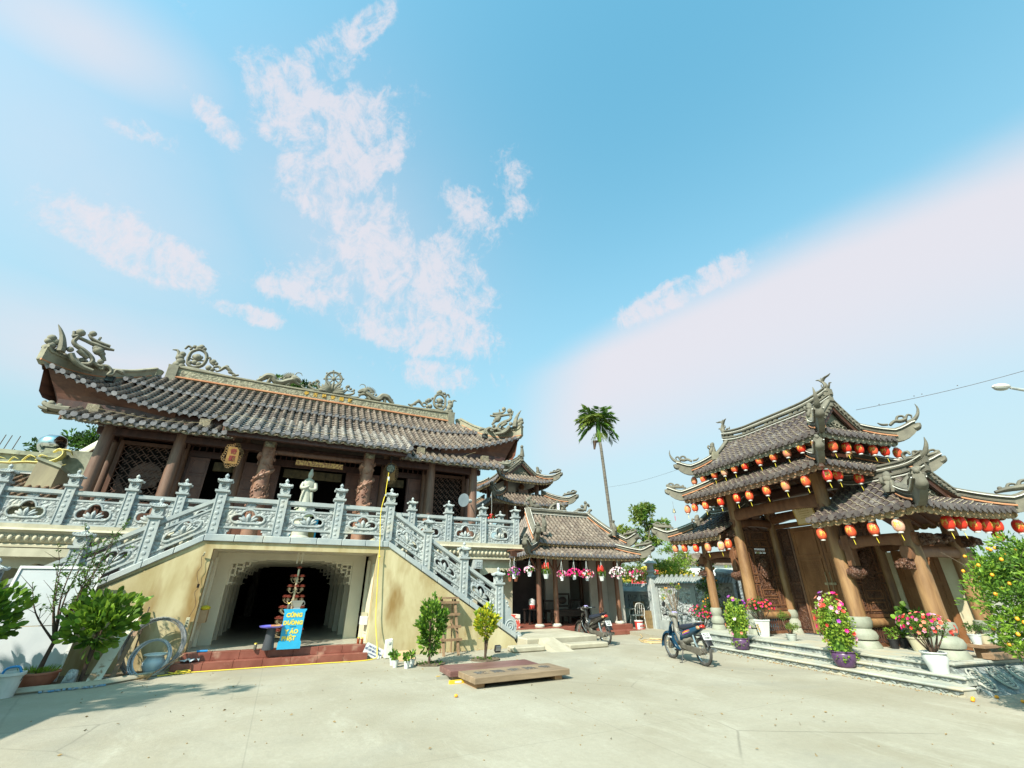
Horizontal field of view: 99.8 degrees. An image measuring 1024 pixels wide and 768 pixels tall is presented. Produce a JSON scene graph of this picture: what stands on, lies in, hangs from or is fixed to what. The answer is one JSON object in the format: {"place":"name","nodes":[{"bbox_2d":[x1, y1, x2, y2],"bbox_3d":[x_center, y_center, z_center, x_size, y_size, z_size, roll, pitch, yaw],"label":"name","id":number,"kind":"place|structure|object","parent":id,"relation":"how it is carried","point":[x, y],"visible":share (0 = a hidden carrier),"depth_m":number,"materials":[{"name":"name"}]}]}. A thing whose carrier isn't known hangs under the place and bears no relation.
{"place":"outdoors","nodes":[
{"label":"outdoors","id":0,"kind":"place"},
{"bbox_2d":[383,638,392,658],"bbox_3d":[-3.105,6.654,10.859,0.199,0.427,0.178,12,-28,-24],"label":"stone bollard","id":1,"kind":"object","parent":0,"point":[388,646],"visible":0.86,"depth_m":10.81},
{"bbox_2d":[0,596,1023,767],"bbox_3d":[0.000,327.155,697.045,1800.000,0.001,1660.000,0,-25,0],"label":"ground","id":2,"kind":"structure","parent":0,"point":[543,722],"depth_m":5.86,"materials":[{"name":"concrete"}]},
{"bbox_2d":[0,665,27,698],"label":"plastic bucket","id":3,"kind":"object","parent":2,"relation":"on","point":[10,681],"visible":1,"depth_m":7.03,"materials":[{"name":"white plastic"}]},
{"bbox_2d":[22,456,70,565],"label":"concrete block","id":4,"kind":"structure","parent":2,"relation":"on","point":[45,472],"depth_m":13.34,"materials":[{"name":"concrete"}]},
{"bbox_2d":[0,440,97,588],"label":"old side building","id":5,"kind":"structure","parent":2,"relation":"on","point":[77,461],"depth_m":13.85,"materials":[{"name":"white paint"}]},
{"bbox_2d":[0,448,72,465],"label":"yellow dragon carving","id":6,"kind":"object","parent":5,"relation":"on","point":[62,455],"visible":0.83,"depth_m":13.86},
{"bbox_2d":[37,434,67,451],"bbox_3d":[-16.144,2.260,15.093,0.730,0.990,0.680,12,-28,-24],"label":"water tank","id":7,"kind":"object","parent":5,"relation":"on","point":[53,441],"visible":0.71,"depth_m":14.96,"materials":[{"name":"metal"}]},
{"bbox_2d":[14,425,100,451],"bbox_3d":[-21.090,5.728,19.018,5.352,9.046,2.100,12,-28,-24],"label":"tree","id":8,"kind":"object","parent":2,"relation":"on","point":[84,438],"visible":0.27,"depth_m":20.42,"materials":[{"name":"green plant"}]},
{"bbox_2d":[38,684,105,692],"bbox_3d":[-7.651,5.310,7.523,0.875,0.020,0.123,21,-32,-38],"label":"pipe","id":9,"kind":"object","parent":2,"relation":"on","point":[72,688],"visible":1,"depth_m":7.49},
{"bbox_2d":[14,671,164,694],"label":"garden kerb","id":10,"kind":"structure","parent":2,"relation":"on","point":[120,677],"depth_m":7.81,"materials":[{"name":"concrete"}]},
{"bbox_2d":[0,578,39,639],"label":"leafy shrub","id":11,"kind":"object","parent":10,"relation":"on","point":[9,619],"visible":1,"depth_m":7.56,"materials":[{"name":"green plant"}]},
{"bbox_2d":[0,566,105,681],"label":"white board","id":12,"kind":"object","parent":10,"relation":"on","point":[27,647],"visible":0.52,"depth_m":8.34,"materials":[{"name":"paint"}]},
{"bbox_2d":[60,669,78,683],"bbox_3d":[-7.981,5.298,7.772,0.196,0.273,0.159,12,-28,-24],"label":"carved stone stub","id":13,"kind":"object","parent":10,"relation":"on","point":[71,675],"visible":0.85,"depth_m":7.75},
{"bbox_2d":[17,517,133,687],"bbox_3d":[-8.496,4.044,8.261,1.400,2.958,0.793,4,-25,-9],"label":"bonsai","id":14,"kind":"object","parent":10,"relation":"on","point":[40,675],"visible":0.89,"depth_m":8.25,"materials":[{"name":"plant"}]},
{"bbox_2d":[51,585,153,681],"bbox_3d":[-7.862,4.740,8.202,1.392,1.652,1.041,12,-28,-24],"label":"leafy shrub","id":15,"kind":"object","parent":10,"relation":"on","point":[96,613],"visible":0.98,"depth_m":8.20,"materials":[{"name":"green plant"}]},
{"bbox_2d":[86,615,138,680],"bbox_3d":[-7.949,5.253,8.631,0.223,1.080,1.006,8,-26,-17],"label":"white plank","id":16,"kind":"object","parent":10,"relation":"on","point":[101,667],"visible":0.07,"depth_m":8.35,"materials":[{"name":"paint"}]},
{"bbox_2d":[109,612,146,677],"bbox_3d":[-7.803,5.306,8.791,0.083,1.120,0.850,9,-27,-19],"label":"brown plank","id":17,"kind":"object","parent":10,"relation":"on","point":[123,655],"visible":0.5,"depth_m":8.63,"materials":[{"name":"brown wood"}]},
{"bbox_2d":[126,638,171,674],"bbox_3d":[-7.364,5.563,8.784,0.697,0.638,0.314,12,-28,-24],"label":"wire coil","id":18,"kind":"object","parent":10,"relation":"on","point":[131,670],"visible":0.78,"depth_m":8.80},
{"bbox_2d":[118,616,186,674],"bbox_3d":[-7.478,5.453,9.014,1.101,1.029,0.441,12,-28,-24],"label":"wire coil","id":19,"kind":"object","parent":10,"relation":"on","point":[123,667],"visible":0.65,"depth_m":9.14,"materials":[{"name":"metal"}]},
{"bbox_2d":[141,652,167,672],"bbox_3d":[-7.387,5.763,8.882,0.424,0.369,0.424,12,-28,-24],"label":"ceramic jar","id":20,"kind":"object","parent":10,"relation":"on","point":[154,661],"visible":0.88,"depth_m":8.79,"materials":[{"name":"ceramic"}]},
{"bbox_2d":[135,654,183,679],"bbox_3d":[-7.051,5.620,8.580,0.305,0.334,0.863,-4,-25,8],"label":"straw broom","id":21,"kind":"object","parent":2,"relation":"on","point":[146,676],"visible":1,"depth_m":8.39,"materials":[{"name":"wicker"}]},
{"bbox_2d":[0,522,522,631],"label":"terrace","id":22,"kind":"structure","parent":2,"relation":"on","point":[22,544],"depth_m":11.29,"materials":[{"name":"beige stone"}]},
{"bbox_2d":[0,464,209,529],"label":"stone balustrade","id":23,"kind":"object","parent":22,"relation":"on","point":[65,506],"visible":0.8,"depth_m":11.74,"materials":[{"name":"stone"}]},
{"bbox_2d":[36,324,523,539],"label":"temple hall","id":24,"kind":"structure","parent":22,"relation":"on","point":[160,457],"depth_m":16.36,"materials":[{"name":"tile"}]},
{"bbox_2d":[183,457,210,522],"bbox_3d":[-10.959,3.815,14.640,0.570,2.670,0.068,12,-28,-24],"label":"door leaf","id":25,"kind":"structure","parent":24,"relation":"in","point":[197,469],"depth_m":14.93,"materials":[{"name":"brown wood"}]},
{"bbox_2d":[221,443,243,467],"bbox_3d":[-9.321,2.382,14.396,0.637,0.885,0.049,12,-28,-24],"label":"hanging tablet","id":26,"kind":"object","parent":24,"relation":"hanging from","point":[232,455],"visible":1,"depth_m":14.38,"materials":[{"name":"gold wood"}]},
{"bbox_2d":[227,462,257,534],"bbox_3d":[-9.491,4.124,15.303,0.550,2.670,0.068,12,-28,-24],"label":"door leaf","id":27,"kind":"structure","parent":24,"relation":"in","point":[250,469],"depth_m":15.45,"materials":[{"name":"brown wood"}]},
{"bbox_2d":[257,465,280,535],"bbox_3d":[-8.927,4.243,15.558,0.510,2.670,0.068,12,-28,-24],"label":"door leaf","id":28,"kind":"structure","parent":24,"relation":"in","point":[273,479],"depth_m":15.85,"materials":[{"name":"brown wood"}]},
{"bbox_2d":[93,407,474,457],"bbox_3d":[-7.089,1.795,15.739,12.909,0.550,0.865,13,-28,-25],"label":"eave cable","id":29,"kind":"object","parent":24,"relation":"on","point":[259,419],"visible":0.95,"depth_m":14.53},
{"bbox_2d":[344,473,359,538],"bbox_3d":[-6.341,4.789,16.727,0.510,2.670,0.068,12,-28,-24],"label":"door leaf","id":30,"kind":"structure","parent":24,"relation":"in","point":[351,483],"depth_m":16.99,"materials":[{"name":"brown wood"}]},
{"bbox_2d":[364,475,378,539],"bbox_3d":[-5.643,4.936,17.042,0.450,2.670,0.068,12,-28,-24],"label":"door leaf","id":31,"kind":"structure","parent":24,"relation":"in","point":[373,494],"depth_m":17.28,"materials":[{"name":"brown wood"}]},
{"bbox_2d":[383,463,397,483],"bbox_3d":[-4.700,3.467,16.721,0.602,0.841,0.044,12,-28,-24],"label":"hanging tablet","id":32,"kind":"object","parent":24,"relation":"hanging from","point":[392,478],"visible":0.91,"depth_m":16.67,"materials":[{"name":"wood"}]},
{"bbox_2d":[404,479,419,517],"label":"door leaf","id":33,"kind":"structure","parent":24,"relation":"in","point":[413,485],"depth_m":18.04,"materials":[{"name":"brown wood"}]},
{"bbox_2d":[458,493,471,506],"bbox_3d":[-1.740,4.770,17.488,0.520,0.519,0.832,-12,-28,24],"label":"horn speaker","id":34,"kind":"object","parent":24,"relation":"attached to","point":[464,500],"visible":1,"depth_m":17.18},
{"bbox_2d":[289,469,317,537],"bbox_3d":[-7.159,4.148,14.965,0.680,2.440,0.680,12,-28,-24],"label":"white statue","id":35,"kind":"object","parent":22,"relation":"on","point":[308,486],"visible":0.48,"depth_m":14.98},
{"bbox_2d":[376,498,520,544],"bbox_3d":[-2.538,5.399,16.727,5.598,1.485,1.765,12,-28,-24],"label":"stone balustrade","id":36,"kind":"object","parent":22,"relation":"on","point":[448,528],"visible":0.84,"depth_m":16.26,"materials":[{"name":"stone"}]},
{"bbox_2d":[168,643,367,673],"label":"red tiled steps","id":37,"kind":"structure","parent":2,"relation":"on","point":[227,659],"depth_m":9.79,"materials":[{"name":"tile"}]},
{"bbox_2d":[261,628,275,650],"bbox_3d":[-5.588,5.873,9.943,0.250,0.434,0.250,12,-28,-24],"label":"dark stool","id":38,"kind":"object","parent":37,"relation":"on","point":[268,643],"visible":0.91,"depth_m":9.87,"materials":[{"name":"plastic"}]},
{"bbox_2d":[276,609,306,649],"bbox_3d":[-5.197,5.775,10.188,0.500,0.820,0.146,12,-28,-24],"label":"blue sign box","id":39,"kind":"object","parent":37,"relation":"on","point":[291,629],"visible":1,"depth_m":10.12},
{"bbox_2d":[20,534,516,675],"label":"stair block","id":40,"kind":"structure","parent":2,"relation":"on","point":[336,578],"depth_m":11.70,"materials":[{"name":"paint"}]},
{"bbox_2d":[0,498,214,588],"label":"stone balustrade","id":41,"kind":"object","parent":40,"relation":"on","point":[150,541],"visible":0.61,"depth_m":9.92,"materials":[{"name":"stone"}]},
{"bbox_2d":[197,605,210,622],"bbox_3d":[-7.347,5.479,10.286,0.220,0.370,0.313,12,-28,-24],"label":"carton","id":42,"kind":"object","parent":40,"relation":"hanging from","point":[203,614],"visible":0.97,"depth_m":10.18,"materials":[{"name":"cardboard"}]},
{"bbox_2d":[275,566,304,645],"bbox_3d":[-5.597,5.613,11.002,0.783,1.801,0.784,12,-28,-24],"label":"lotus lamp tree","id":43,"kind":"object","parent":40,"relation":"on","point":[295,586],"visible":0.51,"depth_m":11.03,"materials":[{"name":"gold metal"}]},
{"bbox_2d":[205,474,397,541],"bbox_3d":[-5.462,3.392,11.713,4.565,1.490,0.345,12,-28,-24],"label":"stone balustrade","id":44,"kind":"object","parent":40,"relation":"on","point":[280,517],"visible":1,"depth_m":11.47,"materials":[{"name":"stone"}]},
{"bbox_2d":[390,512,520,639],"bbox_3d":[-1.619,5.692,12.755,4.180,3.493,0.345,12,-28,-24],"label":"stone balustrade","id":45,"kind":"object","parent":40,"relation":"on","point":[426,554],"visible":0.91,"depth_m":12.74,"materials":[{"name":"stone"}]},
{"bbox_2d":[157,473,389,676],"bbox_3d":[-4.633,4.365,11.958,2.640,5.506,6.391,-10,-27,20],"label":"yellow cable","id":46,"kind":"object","parent":2,"relation":"on","point":[379,556],"visible":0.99,"depth_m":10.13,"materials":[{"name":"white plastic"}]},
{"bbox_2d":[363,642,383,658],"bbox_3d":[-3.455,6.676,10.760,0.527,0.418,0.070,12,-28,-24],"label":"sign","id":47,"kind":"object","parent":2,"relation":"on","point":[370,649],"visible":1,"depth_m":10.76,"materials":[{"name":"white paint"}]},
{"bbox_2d":[403,651,410,668],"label":"potted plant","id":48,"kind":"object","parent":2,"relation":"on","point":[406,659],"visible":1,"depth_m":9.47,"materials":[{"name":"green plant"}]},
{"bbox_2d":[413,591,450,666],"bbox_3d":[-1.901,5.747,10.217,0.928,1.533,1.084,12,-28,-24],"label":"leafy shrub","id":49,"kind":"object","parent":2,"relation":"on","point":[426,637],"visible":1,"depth_m":10.05,"materials":[{"name":"green plant"}]},
{"bbox_2d":[438,597,461,656],"bbox_3d":[-1.698,6.521,11.665,0.580,1.350,0.670,12,-28,-24],"label":"wooden ladder","id":50,"kind":"object","parent":2,"relation":"on","point":[456,626],"visible":0.75,"depth_m":11.70,"materials":[{"name":"brown wood"}]},
{"bbox_2d":[471,601,501,661],"bbox_3d":[-0.634,6.173,10.823,0.682,1.274,0.864,-6,-26,13],"label":"leafy shrub","id":51,"kind":"object","parent":2,"relation":"on","point":[489,622],"visible":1,"depth_m":10.73,"materials":[{"name":"green plant"}]},
{"bbox_2d":[439,659,537,679],"bbox_3d":[-0.446,5.873,8.877,1.950,0.165,0.720,11,-27,-22],"label":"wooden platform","id":52,"kind":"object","parent":2,"relation":"on","point":[451,671],"visible":0.61,"depth_m":8.82,"materials":[{"name":"red wood"}]},
{"bbox_2d":[30,656,993,767],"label":"ground litter","id":53,"kind":"object","parent":2,"relation":"on","point":[60,754],"visible":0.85,"depth_m":6.07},
{"bbox_2d":[458,663,569,688],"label":"wooden platform","id":54,"kind":"structure","parent":2,"relation":"on","point":[478,678],"depth_m":8.08,"materials":[{"name":"brown wood"}]},
{"bbox_2d":[507,628,607,652],"bbox_3d":[0.925,7.874,13.291,3.180,0.272,3.290,12,-28,-24],"label":"concrete apron","id":55,"kind":"object","parent":2,"relation":"on","point":[551,640],"visible":0.86,"depth_m":12.56,"materials":[{"name":"concrete"}]},
{"bbox_2d":[477,496,654,634],"bbox_3d":[1.830,7.465,18.241,6.028,5.200,5.678,12,-28,-24],"label":"open hut","id":56,"kind":"object","parent":2,"relation":"on","point":[552,536],"visible":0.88,"depth_m":17.72,"materials":[{"name":"grey tile"}]},
{"bbox_2d":[543,593,589,623],"bbox_3d":[2.203,8.990,17.322,1.850,1.060,0.570,12,-28,-24],"label":"carved settee","id":57,"kind":"object","parent":56,"relation":"on","point":[569,612],"visible":0.87,"depth_m":17.23,"materials":[{"name":"black paint"}]},
{"bbox_2d":[609,565,626,578],"bbox_3d":[4.087,7.188,16.715,0.691,0.693,0.626,12,-28,-24],"label":"hanging pot","id":58,"kind":"object","parent":56,"relation":"hanging from","point":[618,575],"visible":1,"depth_m":16.56,"materials":[{"name":"white ceramic"}]},
{"bbox_2d":[574,601,614,644],"bbox_3d":[2.575,7.635,13.840,0.701,1.173,1.869,12,-28,-24],"label":"motor scooter","id":59,"kind":"object","parent":2,"relation":"on","point":[590,624],"visible":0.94,"depth_m":13.57,"materials":[{"name":"black metal"}]},
{"bbox_2d":[574,404,619,528],"bbox_3d":[4.962,6.442,23.481,2.768,11.490,2.233,0,-25,0],"label":"areca palm","id":60,"kind":"object","parent":2,"relation":"on","point":[589,420],"visible":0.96,"depth_m":25.19,"materials":[{"name":"green plant"}]},
{"bbox_2d":[623,555,659,628],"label":"carved stone wall","id":61,"kind":"structure","parent":2,"relation":"on","point":[645,593],"depth_m":17.90,"materials":[{"name":"stone"}]},
{"bbox_2d":[617,501,670,557],"bbox_3d":[7.078,9.033,22.363,3.095,5.885,1.628,0,-25,0],"label":"tree","id":62,"kind":"object","parent":2,"relation":"on","point":[640,512],"visible":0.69,"depth_m":22.93,"materials":[{"name":"green plant"}]},
{"bbox_2d":[622,541,681,582],"bbox_3d":[7.896,11.005,24.725,3.567,4.309,2.723,0,-25,0],"label":"tree","id":63,"kind":"object","parent":2,"relation":"on","point":[661,563],"visible":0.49,"depth_m":24.47,"materials":[{"name":"green plant"}]},
{"bbox_2d":[660,582,680,620],"bbox_3d":[5.962,8.290,16.050,0.457,1.891,1.557,8,-26,-16],"label":"young tree","id":64,"kind":"object","parent":2,"relation":"on","point":[675,604],"visible":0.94,"depth_m":16.16,"materials":[{"name":"green plant"}]},
{"bbox_2d":[643,541,698,583],"bbox_3d":[9.458,11.151,25.008,3.565,4.284,3.179,0,-25,0],"label":"tree","id":65,"kind":"object","parent":2,"relation":"on","point":[677,570],"visible":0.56,"depth_m":25.02,"materials":[{"name":"green plant"}]},
{"bbox_2d":[415,648,957,696],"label":"dry leaves","id":66,"kind":"object","parent":2,"relation":"on","point":[793,666],"visible":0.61,"depth_m":9.02,"materials":[{"name":"brown plant"}]},
{"bbox_2d":[662,601,716,665],"bbox_3d":[4.187,6.019,10.512,0.701,1.286,1.869,7,-26,-14],"label":"motor scooter","id":67,"kind":"object","parent":2,"relation":"on","point":[683,636],"visible":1,"depth_m":10.23,"materials":[{"name":"blue metal"}]},
{"bbox_2d":[654,573,739,630],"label":"carved stone wall","id":68,"kind":"structure","parent":2,"relation":"on","point":[689,596],"depth_m":16.45,"materials":[{"name":"stone"}]},
{"bbox_2d":[688,604,711,627],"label":"potted plant","id":69,"kind":"object","parent":2,"relation":"on","point":[702,612],"visible":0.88,"depth_m":14.70,"materials":[{"name":"pink plant"}]},
{"bbox_2d":[694,559,724,620],"bbox_3d":[7.009,7.482,15.179,0.849,2.619,1.009,8,-26,-16],"label":"kumquat tree","id":70,"kind":"object","parent":2,"relation":"on","point":[699,586],"visible":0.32,"depth_m":15.25,"materials":[{"name":"green plant"}]},
{"bbox_2d":[714,568,777,626],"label":"curved carved wall","id":71,"kind":"structure","parent":2,"relation":"on","point":[721,571],"depth_m":16.43,"materials":[{"name":"stone"}]},
{"bbox_2d":[691,626,1023,697],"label":"stone platform","id":72,"kind":"structure","parent":2,"relation":"on","point":[905,667],"depth_m":8.35,"materials":[{"name":"stone"}]},
{"bbox_2d":[723,595,752,649],"bbox_3d":[6.022,6.350,11.534,0.684,1.286,0.696,0,-25,0],"label":"potted plant","id":73,"kind":"object","parent":72,"relation":"on","point":[735,616],"visible":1,"depth_m":11.39,"materials":[{"name":"green plant"}]},
{"bbox_2d":[743,596,774,636],"bbox_3d":[6.982,6.491,12.112,0.718,1.028,0.840,8,-26,-16],"label":"potted plant","id":74,"kind":"object","parent":72,"relation":"on","point":[762,624],"visible":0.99,"depth_m":11.99,"materials":[{"name":"pink plant"}]},
{"bbox_2d":[776,610,799,640],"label":"potted plant","id":75,"kind":"object","parent":72,"relation":"on","point":[791,636],"visible":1,"depth_m":11.05,"materials":[{"name":"green plant"}]},
{"bbox_2d":[811,591,859,667],"bbox_3d":[6.841,5.164,9.141,0.740,1.411,0.795,8,-26,-16],"label":"potted plant","id":76,"kind":"object","parent":72,"relation":"on","point":[835,624],"visible":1,"depth_m":8.98,"materials":[{"name":"green plant"}]},
{"bbox_2d":[651,373,1023,659],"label":"temple gate","id":77,"kind":"structure","parent":72,"relation":"on","point":[869,579],"depth_m":11.20,"materials":[{"name":"brown wood"}]},
{"bbox_2d":[789,525,836,634],"bbox_3d":[8.774,5.612,12.450,0.090,2.860,0.890,8,-26,-16],"label":"door leaf","id":78,"kind":"structure","parent":77,"relation":"in","point":[809,552],"depth_m":12.57,"materials":[{"name":"brown wood"}]},
{"bbox_2d":[816,526,826,540],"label":"paper lantern","id":79,"kind":"object","parent":77,"relation":"hanging from","point":[821,533],"visible":0.99,"depth_m":10.39,"materials":[{"name":"orange paper"}]},
{"bbox_2d":[822,468,832,486],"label":"paper lantern","id":80,"kind":"object","parent":77,"relation":"hanging from","point":[828,477],"visible":0.95,"depth_m":10.13,"materials":[{"name":"red paper"}]},
{"bbox_2d":[817,527,880,638],"bbox_3d":[9.045,5.244,11.661,0.090,2.860,0.890,8,-26,-16],"label":"door leaf","id":81,"kind":"structure","parent":77,"relation":"in","point":[825,546],"depth_m":12.01,"materials":[{"name":"brown wood"}]},
{"bbox_2d":[845,523,856,543],"bbox_3d":[7.718,3.381,9.813,0.209,0.519,0.209,0,-24,-5],"label":"paper lantern","id":82,"kind":"object","parent":77,"relation":"hanging from","point":[850,531],"visible":1,"depth_m":9.77,"materials":[{"name":"red paper"}]},
{"bbox_2d":[867,521,879,541],"bbox_3d":[7.865,3.187,9.374,0.209,0.519,0.209,13,-28,-24],"label":"paper lantern","id":83,"kind":"object","parent":77,"relation":"hanging from","point":[873,528],"visible":1,"depth_m":9.33,"materials":[{"name":"red paper"}]},
{"bbox_2d":[891,517,904,539],"bbox_3d":[8.017,2.972,8.937,0.209,0.519,0.209,9,-28,-12],"label":"paper lantern","id":84,"kind":"object","parent":77,"relation":"hanging from","point":[898,524],"visible":0.99,"depth_m":8.90,"materials":[{"name":"beige paper"}]},
{"bbox_2d":[890,551,973,650],"bbox_3d":[9.587,4.894,9.918,0.090,2.020,0.970,8,-26,-16],"label":"door leaf","id":85,"kind":"structure","parent":77,"relation":"in","point":[905,576],"depth_m":9.83,"materials":[{"name":"brown wood"}]},
{"bbox_2d":[940,515,955,538],"bbox_3d":[8.899,2.873,8.792,0.218,0.540,0.217,-1,-26,8],"label":"paper lantern","id":86,"kind":"object","parent":77,"relation":"hanging from","point":[948,523],"visible":0.95,"depth_m":8.75,"materials":[{"name":"red paper"}]},
{"bbox_2d":[953,516,967,537],"bbox_3d":[9.265,2.904,8.905,0.218,0.540,0.217,-3,-24,3],"label":"paper lantern","id":87,"kind":"object","parent":77,"relation":"hanging from","point":[961,523],"visible":0.77,"depth_m":8.85,"materials":[{"name":"red paper"}]},
{"bbox_2d":[967,517,981,532],"bbox_3d":[9.675,2.915,9.041,0.218,0.384,0.217,6,-27,-9],"label":"paper lantern","id":88,"kind":"object","parent":77,"relation":"hanging from","point":[975,525],"visible":0.91,"depth_m":8.96,"materials":[{"name":"red paper"}]},
{"bbox_2d":[979,518,992,532],"bbox_3d":[10.007,2.959,9.135,0.218,0.384,0.217,-5,-24,5],"label":"paper lantern","id":89,"kind":"object","parent":77,"relation":"hanging from","point":[987,526],"visible":0.73,"depth_m":9.05,"materials":[{"name":"red paper"}]},
{"bbox_2d":[989,518,1003,533],"bbox_3d":[10.351,2.995,9.237,0.218,0.384,0.217,9,-27,-18],"label":"paper lantern","id":90,"kind":"object","parent":77,"relation":"hanging from","point":[997,524],"visible":0.62,"depth_m":9.16,"materials":[{"name":"red paper"}]},
{"bbox_2d":[1011,518,1023,533],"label":"paper lantern","id":91,"kind":"object","parent":77,"relation":"hanging from","point":[1017,525],"visible":0.99,"depth_m":9.39,"materials":[{"name":"red paper"}]},
{"bbox_2d":[883,627,899,648],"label":"potted plant","id":92,"kind":"object","parent":72,"relation":"on","point":[893,643],"visible":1,"depth_m":9.61,"materials":[{"name":"green plant"}]},
{"bbox_2d":[892,626,908,648],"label":"potted plant","id":93,"kind":"object","parent":72,"relation":"on","point":[903,641],"visible":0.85,"depth_m":9.67,"materials":[{"name":"green plant"}]},
{"bbox_2d":[890,601,926,651],"bbox_3d":[8.704,5.232,9.332,0.708,0.956,0.496,-20,-32,37],"label":"potted plant","id":94,"kind":"object","parent":72,"relation":"on","point":[915,644],"visible":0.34,"depth_m":9.37,"materials":[{"name":"green plant"}]},
{"bbox_2d":[895,610,957,673],"bbox_3d":[7.560,4.644,7.822,0.706,0.987,0.918,8,-26,-16],"label":"potted plant","id":95,"kind":"object","parent":72,"relation":"on","point":[935,660],"visible":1,"depth_m":7.73,"materials":[{"name":"pink plant"}]},
{"bbox_2d":[967,643,1023,660],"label":"plank bench","id":96,"kind":"object","parent":72,"relation":"on","point":[983,651],"visible":0.64,"depth_m":8.15,"materials":[{"name":"brown wood"}]},
{"bbox_2d":[961,622,982,644],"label":"potted plant","id":97,"kind":"object","parent":96,"relation":"on","point":[975,638],"visible":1,"depth_m":8.35,"materials":[{"name":"green plant"}]},
{"bbox_2d":[971,621,990,643],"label":"potted plant","id":98,"kind":"object","parent":96,"relation":"on","point":[985,639],"visible":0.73,"depth_m":8.39,"materials":[{"name":"green plant"}]},
{"bbox_2d":[941,530,1023,662],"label":"kumquat tree","id":99,"kind":"object","parent":2,"relation":"on","point":[998,570],"visible":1,"depth_m":6.42,"materials":[{"name":"green plant"}]},
{"bbox_2d":[991,383,1023,390],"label":"street lamp","id":100,"kind":"object","parent":2,"relation":"on","point":[1001,387],"visible":1,"depth_m":13.14,"materials":[{"name":"white metal"}]},
{"bbox_2d":[0,0,1023,583],"label":"sky","id":101,"kind":"structure","parent":0,"point":[681,218],"materials":[{"name":"blue"}]},
{"bbox_2d":[476,445,578,537],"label":"tower pavilion","id":102,"kind":"structure","parent":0,"point":[519,482],"depth_m":25.46,"materials":[{"name":"tile"}]},
{"bbox_2d":[630,626,670,641],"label":"pavement","id":103,"kind":"structure","parent":0,"point":[651,633],"depth_m":15.55,"materials":[{"name":"concrete"}]},
{"bbox_2d":[629,603,646,627],"bbox_3d":[5.072,9.346,17.450,0.511,0.907,0.508,8,-26,-16],"label":"plastic chair","id":104,"kind":"object","parent":103,"relation":"on","point":[637,614],"visible":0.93,"depth_m":17.36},
{"bbox_2d":[633,601,643,624],"bbox_3d":[5.297,9.540,17.895,0.260,0.925,0.420,8,-26,-16],"label":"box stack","id":105,"kind":"object","parent":103,"relation":"on","point":[641,612],"visible":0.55,"depth_m":17.85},
{"bbox_2d":[643,610,652,628],"bbox_3d":[5.491,9.418,17.267,0.260,0.615,0.420,8,-26,-16],"label":"box stack","id":106,"kind":"object","parent":103,"relation":"on","point":[648,618],"visible":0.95,"depth_m":17.14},
{"bbox_2d":[670,553,731,575],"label":"distant house","id":107,"kind":"structure","parent":0,"point":[697,556],"depth_m":45.54,"materials":[{"name":"concrete"}]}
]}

